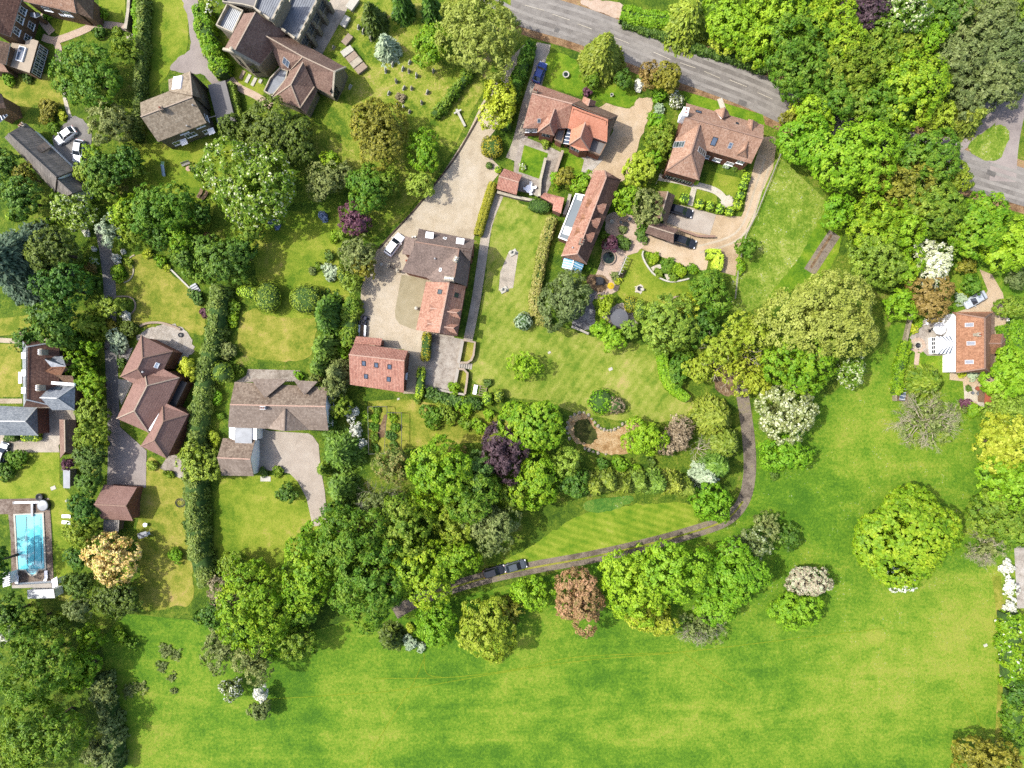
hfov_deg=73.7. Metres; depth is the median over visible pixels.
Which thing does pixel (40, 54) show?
window
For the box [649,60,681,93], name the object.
broadleaf tree
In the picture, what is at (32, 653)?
broadleaf tree
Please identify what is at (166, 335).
terrace
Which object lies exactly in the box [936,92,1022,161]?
road
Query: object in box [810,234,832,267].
track grass
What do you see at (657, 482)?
cypress tree
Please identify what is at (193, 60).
drive
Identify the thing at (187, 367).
broadleaf tree
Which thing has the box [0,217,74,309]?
cedar tree
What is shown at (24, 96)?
lawn
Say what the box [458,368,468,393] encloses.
garden wall
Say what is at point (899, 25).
broadleaf tree
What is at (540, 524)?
garden ground
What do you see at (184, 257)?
broadleaf tree
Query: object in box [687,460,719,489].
spruce tree
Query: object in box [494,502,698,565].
lawn
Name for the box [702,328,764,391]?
broadleaf tree
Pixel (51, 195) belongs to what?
broadleaf tree
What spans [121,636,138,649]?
shrub
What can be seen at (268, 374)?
terrace
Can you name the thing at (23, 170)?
broadleaf tree
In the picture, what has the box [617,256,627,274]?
pergola
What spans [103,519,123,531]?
lean to
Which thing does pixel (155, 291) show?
lawn
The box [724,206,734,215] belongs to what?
topiary bush
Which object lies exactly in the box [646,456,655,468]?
shrub
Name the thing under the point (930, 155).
broadleaf tree
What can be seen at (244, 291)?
topiary bush
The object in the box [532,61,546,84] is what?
parked car
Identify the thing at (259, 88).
lawn
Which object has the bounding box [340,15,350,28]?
chest tomb
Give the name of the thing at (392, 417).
vegetable patch
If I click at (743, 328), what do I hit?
oak tree
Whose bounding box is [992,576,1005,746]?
dry strip
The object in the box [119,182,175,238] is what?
broadleaf tree
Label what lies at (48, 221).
topiary bush
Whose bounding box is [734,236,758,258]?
broadleaf tree
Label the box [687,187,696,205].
path
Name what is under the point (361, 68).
chest tomb
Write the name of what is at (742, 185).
topiary bush
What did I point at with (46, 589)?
pool house
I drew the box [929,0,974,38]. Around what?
broadleaf tree
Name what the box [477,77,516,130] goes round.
broadleaf tree
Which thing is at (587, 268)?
shrub
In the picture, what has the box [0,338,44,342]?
path
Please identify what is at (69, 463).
broadleaf tree
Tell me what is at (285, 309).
lawn
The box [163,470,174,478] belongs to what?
shrub
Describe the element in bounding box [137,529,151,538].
swing seat
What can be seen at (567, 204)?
garden wall
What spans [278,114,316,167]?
yew tree
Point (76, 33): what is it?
path
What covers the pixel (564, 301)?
broadleaf tree
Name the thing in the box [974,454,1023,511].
broadleaf tree
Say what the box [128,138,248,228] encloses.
lawn
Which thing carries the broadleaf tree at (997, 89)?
on the garden ground at (540, 524)
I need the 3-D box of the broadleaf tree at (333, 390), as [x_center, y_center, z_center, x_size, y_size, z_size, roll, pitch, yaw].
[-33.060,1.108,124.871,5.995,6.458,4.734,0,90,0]
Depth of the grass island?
127.91 m
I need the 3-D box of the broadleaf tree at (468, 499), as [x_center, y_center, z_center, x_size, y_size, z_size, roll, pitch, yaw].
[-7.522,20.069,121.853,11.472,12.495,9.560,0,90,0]
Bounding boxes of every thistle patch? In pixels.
[122,681,138,699]
[134,680,148,694]
[155,660,168,673]
[158,642,171,658]
[165,671,176,682]
[168,648,182,661]
[169,688,177,693]
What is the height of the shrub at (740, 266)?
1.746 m
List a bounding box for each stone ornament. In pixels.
[499,286,508,293]
[508,249,517,256]
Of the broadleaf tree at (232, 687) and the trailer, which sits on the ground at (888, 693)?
the broadleaf tree at (232, 687)
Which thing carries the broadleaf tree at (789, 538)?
on the ground at (888, 693)
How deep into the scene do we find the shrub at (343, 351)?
127.04 m
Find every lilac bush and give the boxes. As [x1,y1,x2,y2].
[346,406,359,424]
[349,421,362,437]
[358,438,366,448]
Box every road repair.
[738,99,746,105]
[986,170,995,176]
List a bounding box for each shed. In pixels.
[59,419,81,457]
[497,168,521,194]
[645,220,678,242]
[651,191,674,222]
[977,388,996,403]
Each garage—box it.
[94,484,142,520]
[208,81,237,125]
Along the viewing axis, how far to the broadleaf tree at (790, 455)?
122.78 m
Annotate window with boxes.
[13,26,20,36]
[16,14,24,25]
[19,6,27,16]
[24,33,31,40]
[27,21,35,31]
[32,68,41,77]
[33,62,42,71]
[35,56,44,66]
[37,50,46,59]
[38,44,47,54]
[41,6,53,12]
[61,11,72,16]
[172,140,180,146]
[184,132,197,138]
[246,64,258,72]
[301,35,308,44]
[307,23,314,35]
[312,11,320,24]
[318,0,325,12]
[724,161,733,166]
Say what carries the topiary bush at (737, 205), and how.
on the garden ground at (540, 524)
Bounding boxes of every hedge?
[86,668,130,767]
[130,0,138,41]
[130,0,153,144]
[182,462,223,588]
[186,283,234,453]
[191,3,234,81]
[228,81,245,123]
[338,296,364,347]
[424,386,482,410]
[474,181,496,237]
[498,38,536,131]
[528,216,557,316]
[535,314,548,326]
[618,4,673,30]
[620,20,768,74]
[656,350,690,402]
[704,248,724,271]
[889,339,913,395]
[992,608,1023,690]
[995,324,1013,363]
[997,687,1023,748]
[1006,319,1023,356]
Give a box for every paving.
[635,284,642,293]
[667,205,715,234]
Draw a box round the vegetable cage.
[367,406,402,453]
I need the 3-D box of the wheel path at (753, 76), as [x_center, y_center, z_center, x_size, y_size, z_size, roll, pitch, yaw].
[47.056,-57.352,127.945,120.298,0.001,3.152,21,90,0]
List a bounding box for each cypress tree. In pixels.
[576,30,626,89]
[582,470,603,496]
[594,467,618,494]
[612,470,632,495]
[626,466,648,493]
[644,466,667,494]
[660,467,682,495]
[674,470,694,496]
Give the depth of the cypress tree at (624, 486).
124.52 m
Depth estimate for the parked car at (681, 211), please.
126.97 m
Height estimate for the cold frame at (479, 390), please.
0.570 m
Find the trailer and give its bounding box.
[358,325,365,335]
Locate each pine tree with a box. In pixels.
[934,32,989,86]
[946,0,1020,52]
[946,75,987,121]
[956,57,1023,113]
[971,15,1023,82]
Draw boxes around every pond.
[574,418,597,444]
[601,250,615,264]
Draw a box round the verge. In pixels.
[510,0,1023,213]
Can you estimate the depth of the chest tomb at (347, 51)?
127.06 m
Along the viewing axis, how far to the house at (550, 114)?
121.90 m
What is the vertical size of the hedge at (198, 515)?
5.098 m
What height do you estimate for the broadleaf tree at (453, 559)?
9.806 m
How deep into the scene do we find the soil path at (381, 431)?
127.91 m
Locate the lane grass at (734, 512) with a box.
[429,501,742,595]
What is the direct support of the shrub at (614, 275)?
on the garden ground at (540, 524)
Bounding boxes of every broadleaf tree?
[0,147,22,185]
[0,175,42,222]
[0,545,18,585]
[0,590,30,636]
[0,621,81,707]
[0,625,14,646]
[0,695,88,767]
[0,728,40,767]
[8,326,46,352]
[11,161,40,189]
[21,224,83,276]
[21,602,52,632]
[22,299,79,347]
[27,261,94,315]
[45,613,71,633]
[48,40,124,108]
[48,193,100,232]
[49,189,66,207]
[59,647,103,694]
[60,517,99,549]
[61,457,75,470]
[61,571,95,600]
[61,596,93,622]
[62,350,96,386]
[62,545,94,570]
[66,492,100,526]
[71,442,106,476]
[72,160,95,184]
[72,418,111,450]
[72,623,105,651]
[73,395,112,429]
[74,365,107,403]
[74,468,103,495]
[78,341,107,357]
[79,143,102,161]
[79,737,106,767]
[80,147,122,189]
[82,171,118,202]
[85,99,133,146]
[88,582,143,620]
[91,294,130,316]
[93,674,117,716]
[94,212,120,248]
[106,193,138,233]
[108,29,143,60]
[111,142,143,178]
[116,220,144,246]
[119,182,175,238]
[123,157,149,179]
[143,225,170,251]
[154,179,194,232]
[161,225,196,255]
[168,243,195,268]
[174,438,220,482]
[178,357,195,381]
[191,198,212,224]
[191,233,219,261]
[193,238,250,284]
[193,599,231,630]
[198,0,218,14]
[199,623,236,675]
[206,573,250,613]
[214,555,297,659]
[215,550,250,583]
[218,676,244,703]
[223,233,259,270]
[229,615,258,654]
[230,641,274,686]
[231,216,265,243]
[245,698,270,720]
[253,684,267,703]
[260,617,294,660]
[272,624,317,661]
[274,481,298,503]
[275,591,321,630]
[279,531,335,617]
[300,516,342,562]
[305,161,337,201]
[307,373,322,386]
[313,505,388,576]
[316,378,346,402]
[319,150,344,169]
[319,160,353,192]
[319,500,349,531]
[323,409,336,433]
[327,538,418,636]
[329,393,354,418]
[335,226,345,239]
[337,233,377,274]
[341,268,361,298]
[344,161,387,215]
[350,258,376,280]
[357,523,401,567]
[370,170,399,198]
[370,444,411,486]
[375,537,417,580]
[378,492,437,558]
[386,539,452,611]
[403,171,434,199]
[404,489,446,531]
[405,433,474,507]
[406,126,439,172]
[412,21,451,69]
[414,604,458,648]
[428,539,483,583]
[431,500,472,545]
[434,0,521,80]
[440,472,501,524]
[448,444,466,463]
[455,595,516,664]
[458,495,522,557]
[461,449,493,494]
[472,470,498,500]
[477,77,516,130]
[487,595,525,626]
[497,478,529,514]
[506,351,544,381]
[508,449,561,511]
[508,574,556,612]
[536,268,593,333]
[549,445,582,477]
[550,171,558,190]
[553,166,577,185]
[554,566,605,638]
[556,469,589,498]
[568,169,592,192]
[582,86,592,96]
[583,72,598,90]
[589,319,609,337]
[595,293,613,323]
[597,542,672,627]
[600,323,627,353]
[611,185,641,216]
[613,67,632,89]
[618,319,637,341]
[620,415,670,456]
[621,147,655,191]
[624,602,680,636]
[629,186,665,225]
[638,538,717,605]
[639,59,659,91]
[640,293,700,356]
[642,119,674,158]
[644,149,662,170]
[647,112,671,133]
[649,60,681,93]
[655,413,695,455]
[669,349,694,388]
[677,292,699,319]
[679,308,722,349]
[687,482,733,523]
[688,268,733,316]
[689,537,773,609]
[693,583,744,627]
[702,0,762,53]
[702,328,764,391]
[708,30,736,55]
[727,525,773,560]
[733,29,769,69]
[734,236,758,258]
[738,0,808,54]
[741,0,783,26]
[748,268,879,361]
[753,510,779,541]
[755,434,814,472]
[759,335,840,397]
[760,7,843,92]
[766,0,809,12]
[766,590,824,630]
[770,107,834,171]
[772,55,824,102]
[775,521,801,552]
[778,110,795,125]
[784,566,833,596]
[785,103,804,118]
[793,93,835,130]
[801,0,869,65]
[806,0,844,25]
[807,68,855,120]
[808,35,877,93]
[809,114,905,197]
[820,193,858,229]
[832,351,866,389]
[836,80,875,124]
[841,28,869,72]
[841,192,911,255]
[845,232,907,289]
[848,27,903,85]
[859,77,910,135]
[860,155,904,194]
[861,161,936,217]
[864,9,908,53]
[867,125,887,147]
[876,0,935,34]
[878,47,953,130]
[880,30,923,74]
[882,204,928,250]
[882,288,918,321]
[883,115,913,151]
[883,245,926,285]
[888,140,919,174]
[894,126,962,181]
[904,275,955,323]
[905,169,972,238]
[912,239,953,291]
[913,14,952,53]
[914,96,956,136]
[925,59,955,94]
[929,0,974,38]
[941,157,974,191]
[946,227,979,259]
[947,190,1013,259]
[949,734,1023,767]
[954,256,976,273]
[959,273,981,295]
[963,487,1023,545]
[971,411,1023,474]
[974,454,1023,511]
[976,344,1023,400]
[978,213,1023,273]
[978,391,1023,424]
[988,498,1023,548]
[991,295,1023,317]
[994,0,1023,35]
[1003,266,1023,290]
[1006,680,1023,708]
[1010,71,1023,92]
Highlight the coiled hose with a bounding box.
[175,498,184,507]
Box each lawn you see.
[0,73,63,113]
[0,315,31,335]
[0,344,20,396]
[0,452,72,602]
[50,18,84,34]
[99,0,124,21]
[115,254,205,335]
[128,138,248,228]
[136,457,193,611]
[148,0,187,97]
[213,475,317,583]
[233,66,264,94]
[237,308,316,361]
[249,211,341,285]
[261,281,349,318]
[457,370,465,390]
[460,341,473,361]
[469,197,694,422]
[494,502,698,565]
[518,145,547,178]
[545,53,586,95]
[560,150,583,175]
[593,85,637,107]
[617,249,695,305]
[657,181,691,204]
[683,91,764,124]
[696,189,717,204]
[704,171,740,198]
[727,157,825,314]
[906,356,938,371]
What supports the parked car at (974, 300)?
on the drive at (994, 292)
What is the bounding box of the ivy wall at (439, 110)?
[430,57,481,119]
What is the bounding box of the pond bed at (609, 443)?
[567,413,639,454]
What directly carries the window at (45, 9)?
in the brick house at (23, 51)
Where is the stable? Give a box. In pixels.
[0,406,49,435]
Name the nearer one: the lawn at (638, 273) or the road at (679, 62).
the lawn at (638, 273)
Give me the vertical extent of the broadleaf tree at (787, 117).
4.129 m
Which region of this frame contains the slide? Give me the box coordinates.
[161,161,165,175]
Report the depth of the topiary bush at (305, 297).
124.95 m
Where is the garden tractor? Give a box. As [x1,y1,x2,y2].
[360,316,368,324]
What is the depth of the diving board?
127.50 m
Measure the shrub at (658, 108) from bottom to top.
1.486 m
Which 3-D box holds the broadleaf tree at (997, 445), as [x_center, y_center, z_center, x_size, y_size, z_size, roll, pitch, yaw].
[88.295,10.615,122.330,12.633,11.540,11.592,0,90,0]
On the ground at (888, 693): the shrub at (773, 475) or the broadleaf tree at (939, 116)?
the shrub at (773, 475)
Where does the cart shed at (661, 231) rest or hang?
on the gravel drive at (723, 226)
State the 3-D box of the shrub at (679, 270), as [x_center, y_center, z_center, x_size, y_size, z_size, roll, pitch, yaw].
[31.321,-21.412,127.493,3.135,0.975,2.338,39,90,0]
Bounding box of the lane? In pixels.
[392,384,755,617]
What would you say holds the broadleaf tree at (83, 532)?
on the garden ground at (540, 524)
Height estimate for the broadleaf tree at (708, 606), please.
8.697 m
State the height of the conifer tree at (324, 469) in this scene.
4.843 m
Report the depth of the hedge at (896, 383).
126.55 m
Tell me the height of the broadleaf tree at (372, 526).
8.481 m
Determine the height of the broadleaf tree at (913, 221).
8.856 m
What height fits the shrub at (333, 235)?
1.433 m
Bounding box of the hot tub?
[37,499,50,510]
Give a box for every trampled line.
[273,653,672,698]
[367,659,423,766]
[373,628,884,678]
[683,652,735,687]
[958,684,987,738]
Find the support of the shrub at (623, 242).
on the garden ground at (540, 524)
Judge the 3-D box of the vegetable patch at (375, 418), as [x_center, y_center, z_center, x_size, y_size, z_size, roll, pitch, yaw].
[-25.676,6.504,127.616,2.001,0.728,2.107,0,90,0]
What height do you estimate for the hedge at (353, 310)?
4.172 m
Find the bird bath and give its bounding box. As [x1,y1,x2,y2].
[563,71,568,77]
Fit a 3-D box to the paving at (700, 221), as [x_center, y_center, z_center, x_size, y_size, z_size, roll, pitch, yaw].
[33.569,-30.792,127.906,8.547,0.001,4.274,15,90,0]
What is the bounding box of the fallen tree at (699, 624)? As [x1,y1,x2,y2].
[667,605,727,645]
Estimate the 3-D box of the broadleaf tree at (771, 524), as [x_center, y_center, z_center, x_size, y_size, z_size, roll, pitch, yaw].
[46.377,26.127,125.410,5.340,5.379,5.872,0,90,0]
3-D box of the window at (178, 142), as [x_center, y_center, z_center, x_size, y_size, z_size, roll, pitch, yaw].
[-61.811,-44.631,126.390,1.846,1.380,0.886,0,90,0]
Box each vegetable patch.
[367,422,378,431]
[369,413,379,423]
[369,431,378,443]
[371,406,381,415]
[371,443,379,452]
[386,430,397,440]
[388,411,397,422]
[389,441,398,451]
[390,421,399,432]
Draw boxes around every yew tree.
[217,112,241,141]
[235,94,298,158]
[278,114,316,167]
[349,97,409,171]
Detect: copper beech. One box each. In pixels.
[479,418,531,486]
[832,0,892,37]
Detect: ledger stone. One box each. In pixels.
[239,70,245,79]
[245,74,251,82]
[251,77,256,86]
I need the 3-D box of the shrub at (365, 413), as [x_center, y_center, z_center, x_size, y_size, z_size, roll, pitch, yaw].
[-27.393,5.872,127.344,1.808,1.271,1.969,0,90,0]
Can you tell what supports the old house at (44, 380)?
on the garden ground at (540, 524)
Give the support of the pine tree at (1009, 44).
on the garden ground at (540, 524)
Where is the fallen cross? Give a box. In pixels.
[454,109,465,126]
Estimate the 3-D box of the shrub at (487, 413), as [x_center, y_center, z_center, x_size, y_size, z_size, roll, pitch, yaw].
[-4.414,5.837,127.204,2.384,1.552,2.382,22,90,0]
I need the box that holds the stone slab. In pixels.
[260,476,270,480]
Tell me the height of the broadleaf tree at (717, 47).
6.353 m
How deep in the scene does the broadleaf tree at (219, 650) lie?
123.08 m
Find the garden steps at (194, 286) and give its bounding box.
[190,283,200,291]
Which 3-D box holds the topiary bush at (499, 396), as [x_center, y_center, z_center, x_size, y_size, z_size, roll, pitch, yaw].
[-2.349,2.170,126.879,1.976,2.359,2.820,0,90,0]
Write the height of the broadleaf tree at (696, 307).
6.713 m
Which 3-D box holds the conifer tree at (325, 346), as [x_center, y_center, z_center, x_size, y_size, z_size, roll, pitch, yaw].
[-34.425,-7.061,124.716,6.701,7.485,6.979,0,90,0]
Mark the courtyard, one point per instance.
(410, 294)
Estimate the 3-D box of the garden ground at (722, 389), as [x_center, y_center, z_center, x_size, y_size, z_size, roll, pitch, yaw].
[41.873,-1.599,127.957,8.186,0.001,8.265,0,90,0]
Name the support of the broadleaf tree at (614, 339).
on the lawn at (574, 374)
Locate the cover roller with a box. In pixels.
[13,501,38,503]
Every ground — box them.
[0,0,1023,767]
[102,219,1023,767]
[368,399,511,452]
[714,354,756,396]
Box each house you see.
[0,0,103,79]
[3,569,17,586]
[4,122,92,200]
[12,575,65,598]
[18,340,92,409]
[116,335,193,458]
[140,71,215,148]
[217,379,334,475]
[402,229,473,335]
[523,84,617,159]
[558,170,620,265]
[662,103,763,185]
[943,312,1005,372]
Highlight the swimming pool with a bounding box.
[13,512,46,576]
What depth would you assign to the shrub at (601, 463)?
126.77 m
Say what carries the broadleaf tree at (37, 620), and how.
on the garden ground at (540, 524)
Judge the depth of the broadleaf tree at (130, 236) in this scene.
123.45 m
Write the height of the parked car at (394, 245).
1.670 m
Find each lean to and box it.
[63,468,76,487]
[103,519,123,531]
[540,193,563,216]
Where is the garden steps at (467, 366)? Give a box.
[458,363,471,369]
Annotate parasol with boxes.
[607,283,613,288]
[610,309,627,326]
[931,322,946,334]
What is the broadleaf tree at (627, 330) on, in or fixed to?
on the garden ground at (540, 524)
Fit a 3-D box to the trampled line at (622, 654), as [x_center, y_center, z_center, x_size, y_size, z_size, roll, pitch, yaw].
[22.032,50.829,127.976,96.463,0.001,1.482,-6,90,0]
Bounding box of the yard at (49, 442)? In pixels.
[0,407,74,451]
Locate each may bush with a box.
[998,558,1015,577]
[1002,577,1020,597]
[1002,596,1016,611]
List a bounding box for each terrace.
[136,324,194,363]
[236,369,299,381]
[425,333,460,389]
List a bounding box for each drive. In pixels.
[53,116,91,166]
[94,225,119,484]
[109,408,145,487]
[170,0,229,83]
[258,429,326,525]
[359,43,536,393]
[506,42,549,160]
[589,97,652,181]
[642,136,775,275]
[950,269,1007,403]
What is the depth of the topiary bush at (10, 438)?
126.34 m
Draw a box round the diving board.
[31,504,33,516]
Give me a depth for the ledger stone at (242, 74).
127.78 m
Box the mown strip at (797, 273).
[769,209,842,297]
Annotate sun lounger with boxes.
[43,571,47,580]
[196,188,202,197]
[201,191,207,198]
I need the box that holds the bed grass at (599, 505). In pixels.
[583,495,633,512]
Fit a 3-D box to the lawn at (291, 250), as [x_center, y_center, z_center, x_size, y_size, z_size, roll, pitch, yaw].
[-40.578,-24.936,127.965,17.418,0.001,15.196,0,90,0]
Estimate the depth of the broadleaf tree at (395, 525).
118.48 m
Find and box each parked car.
[0,441,10,462]
[54,125,77,145]
[71,139,85,162]
[384,233,404,256]
[483,564,505,578]
[504,559,526,572]
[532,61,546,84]
[669,204,692,218]
[673,234,696,248]
[964,290,987,308]
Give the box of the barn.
[349,336,409,392]
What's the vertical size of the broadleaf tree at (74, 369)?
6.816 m
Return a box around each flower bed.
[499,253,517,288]
[643,251,692,280]
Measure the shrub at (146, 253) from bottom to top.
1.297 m
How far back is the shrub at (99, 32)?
126.87 m
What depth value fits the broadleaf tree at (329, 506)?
123.57 m
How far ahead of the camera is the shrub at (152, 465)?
127.11 m
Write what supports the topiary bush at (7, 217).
on the garden ground at (540, 524)
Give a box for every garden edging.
[115,296,136,314]
[124,255,134,282]
[170,269,191,290]
[379,61,506,248]
[641,251,688,282]
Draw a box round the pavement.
[581,0,623,17]
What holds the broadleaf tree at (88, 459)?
on the garden ground at (540, 524)
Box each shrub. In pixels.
[0,462,15,482]
[2,73,15,87]
[4,449,29,469]
[21,73,33,83]
[38,98,58,124]
[42,14,52,19]
[46,121,59,135]
[54,610,69,621]
[57,109,67,121]
[81,228,89,236]
[81,271,102,295]
[84,262,96,274]
[89,256,99,265]
[91,24,105,40]
[99,5,109,22]
[105,318,118,336]
[105,327,128,354]
[110,264,125,283]
[111,253,121,264]
[111,625,126,642]
[112,26,121,35]
[115,320,138,338]
[116,356,126,368]
[119,310,130,320]
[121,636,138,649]
[122,257,133,267]
[142,249,153,258]
[146,461,157,470]
[154,254,167,268]
[163,263,170,271]
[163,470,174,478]
[167,546,182,565]
[180,263,194,278]
[180,520,185,529]
[187,288,204,305]
[189,162,204,181]
[191,272,204,283]
[199,308,207,318]
[207,429,220,447]
[212,390,222,405]
[215,412,224,419]
[220,339,236,360]
[226,314,238,327]
[227,298,240,315]
[233,364,244,376]
[259,466,267,477]
[268,219,280,229]
[272,465,283,477]
[293,370,303,380]
[308,266,315,275]
[314,261,320,269]
[318,211,327,222]
[320,263,337,281]
[324,249,333,262]
[330,229,338,243]
[336,345,348,358]
[361,410,369,420]
[395,92,405,103]
[403,634,417,650]
[406,622,414,632]
[414,396,421,404]
[417,641,425,653]
[419,404,443,430]
[436,400,448,409]
[438,405,457,426]
[448,382,460,395]
[454,396,472,418]
[457,416,471,431]
[471,417,487,434]
[483,379,491,387]
[483,408,494,421]
[518,161,525,171]
[540,139,549,149]
[583,265,590,271]
[596,457,608,470]
[600,230,610,239]
[609,271,618,282]
[611,455,630,473]
[614,277,621,284]
[616,234,631,250]
[618,225,627,233]
[631,463,641,470]
[634,79,643,92]
[634,229,644,241]
[636,223,647,234]
[641,235,647,244]
[646,251,659,265]
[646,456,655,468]
[652,87,667,103]
[654,102,664,117]
[654,267,662,277]
[660,257,675,273]
[668,90,684,109]
[668,271,678,281]
[673,262,686,277]
[687,263,698,274]
[736,256,745,275]
[769,472,778,480]
[887,567,917,592]
[910,324,918,334]
[914,318,922,327]
[954,292,967,306]
[956,288,968,296]
[957,373,966,377]
[958,398,972,408]
[965,384,971,391]
[967,372,977,381]
[967,402,982,418]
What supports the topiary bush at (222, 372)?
on the garden ground at (540, 524)
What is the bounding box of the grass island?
[968,125,1008,160]
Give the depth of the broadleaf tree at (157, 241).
123.36 m
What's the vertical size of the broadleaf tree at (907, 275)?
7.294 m
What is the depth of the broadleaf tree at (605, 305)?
124.81 m
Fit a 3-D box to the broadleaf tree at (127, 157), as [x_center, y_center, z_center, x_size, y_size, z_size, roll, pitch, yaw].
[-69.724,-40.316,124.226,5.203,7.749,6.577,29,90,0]
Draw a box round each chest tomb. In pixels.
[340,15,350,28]
[340,45,353,57]
[341,33,352,45]
[346,0,359,11]
[346,51,357,62]
[350,56,362,68]
[355,62,367,74]
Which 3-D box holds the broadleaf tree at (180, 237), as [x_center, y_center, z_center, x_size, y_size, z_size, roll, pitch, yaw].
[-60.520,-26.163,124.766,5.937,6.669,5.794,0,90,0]
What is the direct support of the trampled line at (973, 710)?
on the ground at (888, 693)
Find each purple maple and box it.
[337,200,372,236]
[601,234,617,252]
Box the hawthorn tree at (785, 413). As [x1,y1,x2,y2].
[754,380,819,445]
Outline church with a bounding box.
[216,0,347,117]
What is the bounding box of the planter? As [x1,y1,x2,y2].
[35,493,43,500]
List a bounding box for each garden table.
[525,185,532,192]
[596,277,603,284]
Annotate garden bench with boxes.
[181,160,189,165]
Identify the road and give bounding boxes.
[510,0,1023,205]
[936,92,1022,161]
[990,60,1023,181]
[1014,547,1023,607]
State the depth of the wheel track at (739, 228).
127.96 m
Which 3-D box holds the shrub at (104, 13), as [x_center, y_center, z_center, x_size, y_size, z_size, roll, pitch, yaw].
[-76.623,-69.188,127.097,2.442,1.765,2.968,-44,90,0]
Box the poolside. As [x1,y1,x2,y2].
[0,498,52,584]
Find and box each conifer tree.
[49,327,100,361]
[70,309,117,342]
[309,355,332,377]
[311,333,341,361]
[314,288,344,338]
[316,461,335,477]
[321,423,373,473]
[325,356,349,388]
[326,470,365,505]
[360,1,390,43]
[374,33,402,67]
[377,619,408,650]
[390,0,416,27]
[419,0,443,30]
[658,0,707,58]
[687,392,733,436]
[695,447,730,477]
[702,426,739,457]
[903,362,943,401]
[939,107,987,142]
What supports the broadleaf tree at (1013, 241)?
on the ground at (888, 693)
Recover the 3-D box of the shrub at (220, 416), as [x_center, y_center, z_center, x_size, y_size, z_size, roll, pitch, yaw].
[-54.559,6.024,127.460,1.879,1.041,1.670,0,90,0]
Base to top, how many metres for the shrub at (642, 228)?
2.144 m
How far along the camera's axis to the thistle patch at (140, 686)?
127.70 m
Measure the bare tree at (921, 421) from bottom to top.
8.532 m
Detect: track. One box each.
[698,159,765,246]
[699,161,771,253]
[804,230,839,273]
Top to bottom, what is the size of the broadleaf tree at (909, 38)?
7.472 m
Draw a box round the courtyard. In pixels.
[395,275,425,329]
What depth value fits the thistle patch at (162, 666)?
127.72 m
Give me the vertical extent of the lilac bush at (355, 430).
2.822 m
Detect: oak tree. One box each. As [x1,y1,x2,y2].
[681,352,713,383]
[699,330,743,365]
[721,310,777,349]
[730,364,771,396]
[851,483,964,590]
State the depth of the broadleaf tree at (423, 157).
122.97 m
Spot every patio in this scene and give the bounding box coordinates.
[118,348,132,367]
[118,379,131,404]
[160,455,185,479]
[514,136,562,197]
[568,147,601,172]
[572,303,594,329]
[586,274,608,292]
[594,212,648,298]
[603,303,638,328]
[720,195,732,207]
[910,318,942,355]
[911,337,925,352]
[914,340,922,349]
[964,387,983,406]
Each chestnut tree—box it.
[194,136,296,230]
[496,400,565,450]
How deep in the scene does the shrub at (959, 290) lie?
127.11 m
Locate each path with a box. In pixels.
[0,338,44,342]
[0,399,21,402]
[39,13,54,34]
[41,21,125,43]
[51,37,61,60]
[62,89,71,117]
[229,77,272,105]
[312,0,348,53]
[378,415,386,437]
[464,193,502,340]
[480,0,1023,201]
[495,0,1023,193]
[515,0,1023,182]
[537,0,1023,174]
[588,291,596,302]
[651,264,669,279]
[658,174,725,198]
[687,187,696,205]
[717,98,725,107]
[914,353,919,367]
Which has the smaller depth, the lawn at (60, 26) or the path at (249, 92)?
the path at (249, 92)
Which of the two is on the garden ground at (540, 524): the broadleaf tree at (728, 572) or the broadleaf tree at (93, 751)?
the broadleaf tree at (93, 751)
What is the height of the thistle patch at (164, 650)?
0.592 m
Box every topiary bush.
[3,435,19,441]
[5,212,14,220]
[20,433,42,441]
[45,216,52,224]
[210,360,235,383]
[236,285,256,299]
[253,280,281,313]
[289,283,321,314]
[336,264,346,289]
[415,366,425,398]
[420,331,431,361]
[481,135,502,157]
[482,392,492,405]
[486,162,492,168]
[494,388,504,402]
[495,166,501,172]
[513,311,532,329]
[528,198,551,213]
[587,387,614,415]
[606,396,625,414]
[623,295,636,312]
[633,299,645,322]
[679,192,689,204]
[694,198,704,209]
[705,201,714,211]
[715,203,724,213]
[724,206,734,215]
[733,199,742,210]
[735,190,744,200]
[738,180,747,190]
[741,172,750,181]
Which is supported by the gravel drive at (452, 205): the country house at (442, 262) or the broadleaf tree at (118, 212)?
the country house at (442, 262)
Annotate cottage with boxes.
[0,93,22,123]
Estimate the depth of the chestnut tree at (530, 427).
119.27 m
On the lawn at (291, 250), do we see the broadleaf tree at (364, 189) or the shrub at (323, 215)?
the shrub at (323, 215)
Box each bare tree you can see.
[357,477,405,529]
[690,435,710,459]
[882,389,966,453]
[961,529,1010,567]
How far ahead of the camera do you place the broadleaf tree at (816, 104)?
122.18 m
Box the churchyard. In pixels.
[302,0,510,236]
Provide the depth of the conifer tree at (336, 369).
124.66 m
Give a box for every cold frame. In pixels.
[472,384,486,395]
[897,392,907,401]
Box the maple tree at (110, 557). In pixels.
[79,530,142,587]
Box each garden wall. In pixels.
[124,0,133,33]
[139,321,180,329]
[425,387,464,395]
[454,369,458,383]
[457,339,463,362]
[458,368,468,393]
[460,339,475,363]
[497,191,533,201]
[538,157,546,197]
[554,150,563,172]
[563,194,571,216]
[571,326,588,334]
[679,228,714,237]
[892,395,897,400]
[902,313,913,340]
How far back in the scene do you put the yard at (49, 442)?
127.93 m
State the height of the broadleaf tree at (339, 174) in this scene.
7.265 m
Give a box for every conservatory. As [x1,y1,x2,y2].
[562,258,583,272]
[929,336,954,353]
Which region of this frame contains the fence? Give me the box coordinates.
[735,155,780,295]
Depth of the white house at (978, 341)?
123.19 m
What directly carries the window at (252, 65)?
in the church

